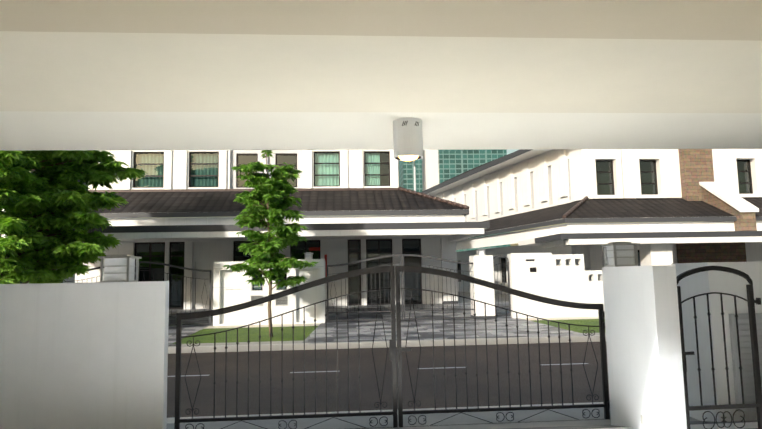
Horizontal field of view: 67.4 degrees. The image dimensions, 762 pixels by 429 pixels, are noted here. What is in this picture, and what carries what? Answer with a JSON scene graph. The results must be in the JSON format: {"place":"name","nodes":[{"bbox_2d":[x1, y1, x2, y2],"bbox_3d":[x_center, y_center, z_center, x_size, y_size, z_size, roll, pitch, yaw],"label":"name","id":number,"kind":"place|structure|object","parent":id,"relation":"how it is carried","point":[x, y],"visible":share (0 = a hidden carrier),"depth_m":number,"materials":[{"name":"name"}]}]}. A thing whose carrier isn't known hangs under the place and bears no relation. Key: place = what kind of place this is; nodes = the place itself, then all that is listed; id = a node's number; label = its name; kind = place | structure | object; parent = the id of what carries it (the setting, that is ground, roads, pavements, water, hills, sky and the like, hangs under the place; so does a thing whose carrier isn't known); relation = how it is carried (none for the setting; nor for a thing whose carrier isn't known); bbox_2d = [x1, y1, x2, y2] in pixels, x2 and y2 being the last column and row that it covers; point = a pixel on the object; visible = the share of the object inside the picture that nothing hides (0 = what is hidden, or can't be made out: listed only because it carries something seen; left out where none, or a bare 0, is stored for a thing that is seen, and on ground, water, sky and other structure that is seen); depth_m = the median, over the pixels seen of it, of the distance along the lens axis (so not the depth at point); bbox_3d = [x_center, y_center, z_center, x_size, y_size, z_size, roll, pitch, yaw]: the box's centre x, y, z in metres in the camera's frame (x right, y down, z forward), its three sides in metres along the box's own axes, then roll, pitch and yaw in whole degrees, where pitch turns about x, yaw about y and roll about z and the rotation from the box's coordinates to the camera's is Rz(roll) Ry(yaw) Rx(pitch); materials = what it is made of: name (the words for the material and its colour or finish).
{"place":"outdoors","nodes":[
{"label":"outdoors","id":0,"kind":"place"},
{"bbox_2d":[168,292,605,353],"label":"paving","id":1,"kind":"structure","parent":0,"point":[366,331],"depth_m":15.06,"materials":[{"name":"grey stone"}]},
{"bbox_2d":[0,150,146,283],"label":"tree","id":2,"kind":"object","parent":1,"relation":"on","point":[49,203],"visible":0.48,"depth_m":13.61,"materials":[{"name":"green plant"}]},
{"bbox_2d":[1,150,489,309],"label":"house","id":3,"kind":"structure","parent":1,"relation":"on","point":[200,189],"depth_m":21.61,"materials":[{"name":"white paint"}]},
{"bbox_2d":[222,150,317,336],"bbox_3d":[-2.812,0.649,14.807,2.204,4.985,2.062,-1,-6,-4],"label":"tree","id":4,"kind":"object","parent":1,"relation":"on","point":[277,200],"visible":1,"depth_m":14.51,"materials":[{"name":"green plant"}]},
{"bbox_2d":[20,253,603,325],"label":"boundary wall","id":5,"kind":"structure","parent":1,"relation":"on","point":[541,274],"depth_m":17.11,"materials":[{"name":"white paint"}]},
{"bbox_2d":[61,261,211,325],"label":"gate","id":6,"kind":"structure","parent":5,"relation":"attached to","point":[210,271],"depth_m":16.50,"materials":[{"name":"metal"}]},
{"bbox_2d":[304,252,312,258],"bbox_3d":[-2.164,1.237,17.072,0.270,0.212,0.270,-1,-6,-4],"label":"lamp","id":7,"kind":"object","parent":5,"relation":"on","point":[308,255],"visible":0.94,"depth_m":16.99,"materials":[{"name":"metal"}]},
{"bbox_2d":[327,254,473,321],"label":"gate","id":8,"kind":"structure","parent":5,"relation":"attached to","point":[402,286],"depth_m":16.95,"materials":[{"name":"metal"}]},
{"bbox_2d":[476,249,485,254],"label":"lamp pillar","id":9,"kind":"structure","parent":5,"relation":"on","point":[480,251],"depth_m":17.40,"materials":[{"name":"metal"}]},
{"bbox_2d":[493,255,510,315],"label":"pedestrian gate","id":10,"kind":"structure","parent":5,"relation":"attached to","point":[509,306],"depth_m":17.35,"materials":[{"name":"metal"}]},
{"bbox_2d":[413,160,415,190],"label":"street light","id":11,"kind":"object","parent":1,"relation":"on","point":[414,177],"visible":0.25,"depth_m":40.68,"materials":[{"name":"grey paint"}]},
{"bbox_2d":[420,149,761,294],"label":"house","id":12,"kind":"structure","parent":1,"relation":"on","point":[670,200],"depth_m":23.01,"materials":[{"name":"white paint"}]},
{"bbox_2d":[156,149,703,245],"label":"sky","id":13,"kind":"structure","parent":0,"point":[509,151],"materials":[{"name":"white"}]},
{"bbox_2d":[166,342,699,428],"bbox_3d":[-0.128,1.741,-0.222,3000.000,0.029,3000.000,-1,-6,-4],"label":"road","id":14,"kind":"structure","parent":0,"point":[369,398],"depth_m":8.94,"materials":[{"name":"asphalt"},{"name":"grey asphalt"},{"name":"white road paint"}]},
{"bbox_2d":[399,149,510,251],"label":"building","id":15,"kind":"structure","parent":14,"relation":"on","point":[434,167],"depth_m":391.04,"materials":[{"name":"teal glass"}]},
{"bbox_2d":[167,402,756,428],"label":"paving","id":16,"kind":"structure","parent":0,"point":[170,420],"depth_m":7.17,"materials":[{"name":"grey concrete"}]},
{"bbox_2d":[0,0,761,150],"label":"ceiling","id":17,"kind":"structure","parent":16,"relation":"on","point":[326,74],"depth_m":3.77,"materials":[{"name":"paint"}]},
{"bbox_2d":[393,117,422,160],"bbox_3d":[0.236,-0.642,4.996,0.256,0.352,0.257,-1,-6,-4],"label":"ceiling downlight","id":18,"kind":"object","parent":17,"relation":"attached to","point":[408,138],"visible":1,"depth_m":4.89,"materials":[{"name":"white paint"}]},
{"bbox_2d":[0,261,761,428],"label":"boundary wall","id":19,"kind":"structure","parent":16,"relation":"on","point":[92,355],"depth_m":6.39,"materials":[{"name":"white paint"}]},
{"bbox_2d":[98,254,141,281],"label":"lamp","id":20,"kind":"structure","parent":19,"relation":"on","point":[119,268],"depth_m":6.49,"materials":[{"name":"glass"}]},
{"bbox_2d":[174,266,609,428],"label":"gate","id":21,"kind":"structure","parent":19,"relation":"attached to","point":[395,329],"depth_m":6.68,"materials":[{"name":"metal"}]},
{"bbox_2d":[600,242,639,266],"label":"lamp","id":22,"kind":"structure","parent":19,"relation":"on","point":[619,254],"depth_m":6.27,"materials":[{"name":"glass"}]},
{"bbox_2d":[593,422,757,428],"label":"porch floor","id":23,"kind":"structure","parent":0,"point":[749,425],"depth_m":5.92,"materials":[{"name":"ceramic"}]},
{"bbox_2d":[676,266,761,428],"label":"pedestrian gate","id":24,"kind":"structure","parent":23,"relation":"on","point":[751,301],"depth_m":5.63,"materials":[{"name":"metal"}]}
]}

